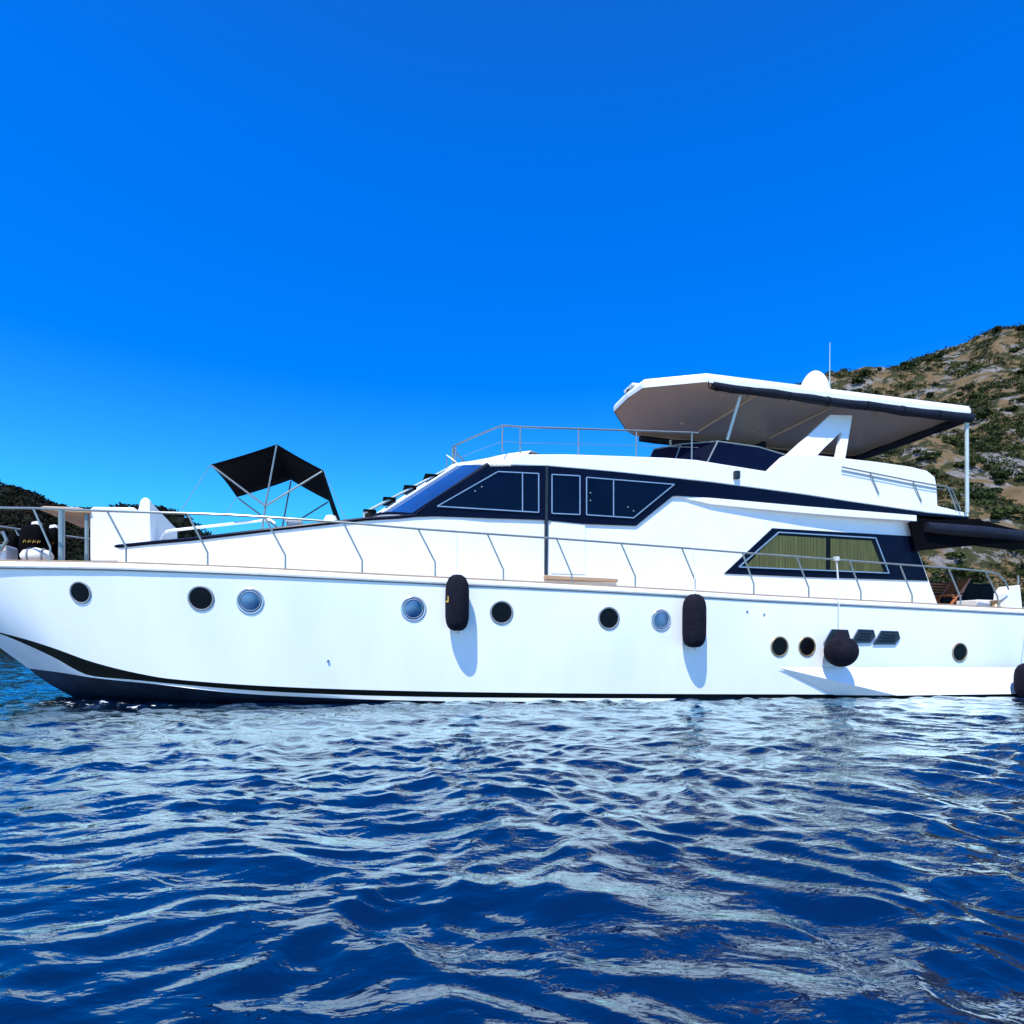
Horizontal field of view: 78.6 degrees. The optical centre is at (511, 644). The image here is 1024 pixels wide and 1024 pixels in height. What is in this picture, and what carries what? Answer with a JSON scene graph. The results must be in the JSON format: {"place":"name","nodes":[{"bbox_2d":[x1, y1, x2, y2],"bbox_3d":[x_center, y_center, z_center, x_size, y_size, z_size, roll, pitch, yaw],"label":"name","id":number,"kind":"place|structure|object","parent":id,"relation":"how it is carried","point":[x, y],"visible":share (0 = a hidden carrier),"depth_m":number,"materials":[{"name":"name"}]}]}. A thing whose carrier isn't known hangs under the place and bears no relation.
{"place":"outdoors","nodes":[
{"label":"outdoors","id":0,"kind":"place"},
{"bbox_2d":[0,487,202,559],"bbox_3d":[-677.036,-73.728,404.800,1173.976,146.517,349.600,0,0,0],"label":"wooded hill","id":1,"kind":"structure","parent":0,"point":[178,519],"depth_m":372.17,"materials":[{"name":"green plant"}]},
{"bbox_2d":[0,481,213,560],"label":"hill woodland","id":2,"kind":"object","parent":1,"relation":"on","point":[72,531],"visible":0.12,"depth_m":370.17,"materials":[{"name":"green plant"}]},
{"bbox_2d":[0,648,1023,1023],"bbox_3d":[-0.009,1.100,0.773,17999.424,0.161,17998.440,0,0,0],"label":"sea","id":3,"kind":"structure","parent":0,"point":[768,860],"depth_m":3.18,"materials":[{"name":"liquid"}]},
{"bbox_2d":[0,358,1023,703],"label":"motor yacht","id":4,"kind":"object","parent":3,"relation":"on","point":[776,516],"visible":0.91,"depth_m":12.95,"materials":[{"name":"white plastic"}]},
{"bbox_2d":[6,534,21,559],"bbox_3d":[-9.825,-1.931,12.412,0.213,0.498,0.571,0,0,-14],"label":"duffel bag","id":5,"kind":"object","parent":4,"relation":"on","point":[13,539],"visible":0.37,"depth_m":12.21,"materials":[{"name":"black fabric"}]},
{"bbox_2d":[18,521,51,556],"bbox_3d":[-9.013,-1.974,11.834,0.421,0.735,0.586,0,0,-14],"label":"duffel bag","id":6,"kind":"object","parent":4,"relation":"on","point":[31,535],"visible":0.77,"depth_m":11.62,"materials":[{"name":"black fabric"}]},
{"bbox_2d":[19,548,53,559],"bbox_3d":[-8.611,-1.615,11.344,0.521,0.287,0.284,0,0,-14],"label":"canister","id":7,"kind":"object","parent":4,"relation":"on","point":[34,554],"visible":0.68,"depth_m":11.24,"materials":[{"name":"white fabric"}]},
{"bbox_2d":[47,524,66,559],"bbox_3d":[-9.034,-2.033,12.395,0.265,0.701,0.586,0,0,-14],"label":"duffel bag","id":8,"kind":"object","parent":4,"relation":"on","point":[53,530],"visible":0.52,"depth_m":12.20,"materials":[{"name":"black fabric"}]},
{"bbox_2d":[445,533,468,633],"bbox_3d":[-1.009,-1.155,11.499,0.437,1.904,0.453,0,0,37],"label":"fender","id":9,"kind":"object","parent":4,"relation":"hanging from","point":[457,603],"visible":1,"depth_m":11.33,"materials":[{"name":"fabric"}]},
{"bbox_2d":[437,471,538,512],"bbox_3d":[-0.464,-3.157,12.738,2.125,0.829,0.029,0,0,-14],"label":"window","id":10,"kind":"structure","parent":4,"relation":"in","point":[501,490],"depth_m":12.81,"materials":[{"name":"blue glass"}]},
{"bbox_2d":[551,474,580,514],"bbox_3d":[1.136,-3.152,13.139,0.646,0.848,0.028,0,0,-14],"label":"window","id":11,"kind":"structure","parent":4,"relation":"in","point":[565,489],"depth_m":13.14,"materials":[{"name":"blue glass"}]},
{"bbox_2d":[551,521,584,574],"bbox_3d":[1.180,-2.034,13.204,0.777,1.100,0.050,0,0,-14],"label":"side door","id":12,"kind":"structure","parent":4,"relation":"in","point":[574,551],"depth_m":13.18,"materials":[{"name":"white paint"}]},
{"bbox_2d":[586,477,674,517],"bbox_3d":[2.557,-3.136,13.487,2.064,0.819,0.030,0,0,-14],"label":"window","id":13,"kind":"structure","parent":4,"relation":"in","point":[608,497],"depth_m":13.43,"materials":[{"name":"blue glass"}]},
{"bbox_2d":[682,549,706,649],"bbox_3d":[3.696,-0.940,12.677,0.472,2.094,0.472,0,0,-40],"label":"fender","id":14,"kind":"object","parent":4,"relation":"hanging from","point":[694,615],"visible":1,"depth_m":12.50,"materials":[{"name":"fabric"}]},
{"bbox_2d":[738,532,889,573],"bbox_3d":[7.126,-2.160,14.640,4.128,0.861,0.033,0,0,-14],"label":"window","id":15,"kind":"structure","parent":4,"relation":"in","point":[860,548],"depth_m":14.65,"materials":[{"name":"green glass"}]},
{"bbox_2d":[823,567,858,668],"bbox_3d":[7.046,-0.680,13.384,0.677,2.414,0.677,0,0,-29],"label":"fender","id":16,"kind":"object","parent":4,"relation":"hanging from","point":[841,649],"visible":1,"depth_m":13.18,"materials":[{"name":"fabric"}]},
{"bbox_2d":[930,578,970,603],"bbox_3d":[11.479,-1.268,16.457,0.848,0.950,0.569,0,0,-14],"label":"folding chair","id":17,"kind":"object","parent":4,"relation":"on","point":[949,590],"visible":0.78,"depth_m":16.52,"materials":[{"name":"brown wood"}]},
{"bbox_2d":[929,582,993,604],"bbox_3d":[12.942,-1.292,17.826,2.638,0.978,0.850,0,0,-14],"label":"deck sofa","id":18,"kind":"object","parent":4,"relation":"on","point":[978,592],"visible":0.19,"depth_m":18.14,"materials":[{"name":"black fabric"}]},
{"bbox_2d":[1013,663,1023,697],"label":"fender","id":19,"kind":"object","parent":4,"relation":"hanging from","point":[1018,681],"visible":0.98,"depth_m":14.28,"materials":[{"name":"rubber"}]},
{"bbox_2d":[0,0,1023,534],"label":"sky","id":20,"kind":"structure","parent":0,"point":[365,241],"materials":[{"name":"blue"}]},
{"bbox_2d":[799,328,1023,600],"bbox_3d":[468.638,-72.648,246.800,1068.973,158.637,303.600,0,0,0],"label":"rocky hill","id":21,"kind":"structure","parent":0,"point":[983,558],"depth_m":151.79,"materials":[{"name":"stone"}]},
{"bbox_2d":[850,376,865,383],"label":"hillside shrub","id":22,"kind":"object","parent":21,"relation":"on","point":[859,380],"visible":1,"depth_m":227.60,"materials":[{"name":"green plant"}]},
{"bbox_2d":[858,369,877,376],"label":"hillside shrub","id":23,"kind":"object","parent":21,"relation":"on","point":[865,372],"visible":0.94,"depth_m":231.81,"materials":[{"name":"green plant"}]},
{"bbox_2d":[900,364,912,369],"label":"hillside shrub","id":24,"kind":"object","parent":21,"relation":"on","point":[907,367],"visible":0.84,"depth_m":234.47,"materials":[{"name":"green plant"}]},
{"bbox_2d":[900,360,916,365],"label":"hillside shrub","id":25,"kind":"object","parent":21,"relation":"on","point":[905,363],"visible":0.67,"depth_m":239.90,"materials":[{"name":"green plant"}]},
{"bbox_2d":[795,322,1023,607],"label":"hillside scrub","id":26,"kind":"object","parent":21,"relation":"on","point":[974,405],"visible":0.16,"depth_m":155.51,"materials":[{"name":"green plant"}]},
{"bbox_2d":[912,449,926,452],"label":"hillside shrub","id":27,"kind":"object","parent":21,"relation":"on","point":[917,450],"visible":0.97,"depth_m":144.81,"materials":[{"name":"green plant"}]},
{"bbox_2d":[915,453,939,460],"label":"hillside shrub","id":28,"kind":"object","parent":21,"relation":"on","point":[928,456],"visible":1,"depth_m":141.39,"materials":[{"name":"green plant"}]},
{"bbox_2d":[918,451,941,455],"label":"hillside shrub","id":29,"kind":"object","parent":21,"relation":"on","point":[934,453],"visible":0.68,"depth_m":143.12,"materials":[{"name":"green plant"}]},
{"bbox_2d":[925,392,934,396],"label":"hillside shrub","id":30,"kind":"object","parent":21,"relation":"on","point":[930,394],"visible":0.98,"depth_m":209.15,"materials":[{"name":"green plant"}]},
{"bbox_2d":[925,468,938,472],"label":"hillside shrub","id":31,"kind":"object","parent":21,"relation":"on","point":[933,470],"visible":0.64,"depth_m":136.07,"materials":[{"name":"green plant"}]},
{"bbox_2d":[930,350,948,358],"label":"hillside shrub","id":32,"kind":"object","parent":21,"relation":"on","point":[940,354],"visible":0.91,"depth_m":240.34,"materials":[{"name":"green plant"}]},
{"bbox_2d":[935,474,950,477],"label":"hillside shrub","id":33,"kind":"object","parent":21,"relation":"on","point":[944,476],"visible":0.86,"depth_m":133.86,"materials":[{"name":"green plant"}]},
{"bbox_2d":[927,564,970,572],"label":"hillside shrub","id":34,"kind":"object","parent":21,"relation":"on","point":[934,570],"visible":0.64,"depth_m":106.81,"materials":[{"name":"green plant"}]},
{"bbox_2d":[941,436,959,443],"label":"hillside shrub","id":35,"kind":"object","parent":21,"relation":"on","point":[950,439],"visible":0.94,"depth_m":149.57,"materials":[{"name":"green plant"}]},
{"bbox_2d":[944,551,968,558],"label":"hillside shrub","id":36,"kind":"object","parent":21,"relation":"on","point":[959,554],"visible":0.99,"depth_m":110.56,"materials":[{"name":"green plant"}]},
{"bbox_2d":[957,383,976,389],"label":"hillside shrub","id":37,"kind":"object","parent":21,"relation":"on","point":[969,385],"visible":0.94,"depth_m":202.03,"materials":[{"name":"green plant"}]},
{"bbox_2d":[953,457,986,465],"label":"hillside shrub","id":38,"kind":"object","parent":21,"relation":"on","point":[973,462],"visible":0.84,"depth_m":138.14,"materials":[{"name":"green plant"}]},
{"bbox_2d":[953,567,991,577],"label":"hillside shrub","id":39,"kind":"object","parent":21,"relation":"on","point":[968,573],"visible":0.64,"depth_m":105.39,"materials":[{"name":"green plant"}]},
{"bbox_2d":[967,363,981,369],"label":"hillside shrub","id":40,"kind":"object","parent":21,"relation":"on","point":[974,365],"visible":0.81,"depth_m":219.46,"materials":[{"name":"green plant"}]},
{"bbox_2d":[969,434,980,440],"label":"hillside shrub","id":41,"kind":"object","parent":21,"relation":"on","point":[976,437],"visible":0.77,"depth_m":152.24,"materials":[{"name":"green plant"}]},
{"bbox_2d":[966,391,986,398],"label":"hillside shrub","id":42,"kind":"object","parent":21,"relation":"on","point":[975,394],"visible":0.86,"depth_m":189.71,"materials":[{"name":"green plant"}]},
{"bbox_2d":[975,412,988,419],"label":"hillside shrub","id":43,"kind":"object","parent":21,"relation":"on","point":[979,415],"visible":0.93,"depth_m":164.34,"materials":[{"name":"green plant"}]},
{"bbox_2d":[972,582,995,587],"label":"hillside shrub","id":44,"kind":"object","parent":21,"relation":"on","point":[982,583],"visible":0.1,"depth_m":103.49,"materials":[{"name":"green plant"}]},
{"bbox_2d":[977,385,992,390],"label":"hillside shrub","id":45,"kind":"object","parent":21,"relation":"on","point":[981,388],"visible":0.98,"depth_m":196.34,"materials":[{"name":"green plant"}]},
{"bbox_2d":[969,487,1002,496],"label":"hillside shrub","id":46,"kind":"object","parent":21,"relation":"on","point":[994,490],"visible":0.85,"depth_m":125.86,"materials":[{"name":"green plant"}]},
{"bbox_2d":[977,408,999,412],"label":"hillside shrub","id":47,"kind":"object","parent":21,"relation":"on","point":[986,410],"visible":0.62,"depth_m":166.44,"materials":[{"name":"green plant"}]},
{"bbox_2d":[986,437,1003,441],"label":"hillside shrub","id":48,"kind":"object","parent":21,"relation":"on","point":[1000,438],"visible":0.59,"depth_m":150.61,"materials":[{"name":"green plant"}]},
{"bbox_2d":[989,514,1005,518],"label":"hillside shrub","id":49,"kind":"object","parent":21,"relation":"on","point":[996,516],"visible":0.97,"depth_m":118.17,"materials":[{"name":"green plant"}]},
{"bbox_2d":[992,325,1002,333],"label":"hillside shrub","id":50,"kind":"object","parent":21,"relation":"on","point":[996,328],"visible":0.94,"depth_m":238.99,"materials":[{"name":"green plant"}]},
{"bbox_2d":[993,479,1006,483],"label":"hillside shrub","id":51,"kind":"object","parent":21,"relation":"on","point":[999,481],"visible":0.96,"depth_m":131.15,"materials":[{"name":"green plant"}]},
{"bbox_2d":[988,469,1012,476],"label":"hillside shrub","id":52,"kind":"object","parent":21,"relation":"on","point":[999,472],"visible":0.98,"depth_m":133.02,"materials":[{"name":"green plant"}]},
{"bbox_2d":[991,506,1023,514],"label":"hillside shrub","id":53,"kind":"object","parent":21,"relation":"on","point":[1010,510],"visible":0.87,"depth_m":118.73,"materials":[{"name":"green plant"}]},
{"bbox_2d":[999,405,1017,410],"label":"hillside shrub","id":54,"kind":"object","parent":21,"relation":"on","point":[1014,407],"visible":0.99,"depth_m":164.64,"materials":[{"name":"green plant"}]},
{"bbox_2d":[1008,346,1020,351],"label":"hillside shrub","id":55,"kind":"object","parent":21,"relation":"on","point":[1015,349],"visible":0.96,"depth_m":222.12,"materials":[{"name":"green plant"}]},
{"bbox_2d":[1008,396,1023,401],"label":"hillside shrub","id":56,"kind":"object","parent":21,"relation":"on","point":[1017,399],"visible":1,"depth_m":167.21,"materials":[{"name":"green plant"}]},
{"bbox_2d":[1009,368,1023,374],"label":"hillside shrub","id":57,"kind":"object","parent":21,"relation":"on","point":[1021,371],"visible":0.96,"depth_m":204.28,"materials":[{"name":"green plant"}]},
{"bbox_2d":[1013,475,1023,479],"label":"hillside shrub","id":58,"kind":"object","parent":21,"relation":"on","point":[1021,477],"visible":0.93,"depth_m":132.07,"materials":[{"name":"green plant"}]},
{"bbox_2d":[1015,324,1023,329],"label":"hillside shrub","id":59,"kind":"object","parent":21,"relation":"on","point":[1021,327],"visible":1,"depth_m":234.54,"materials":[{"name":"green plant"}]}
]}

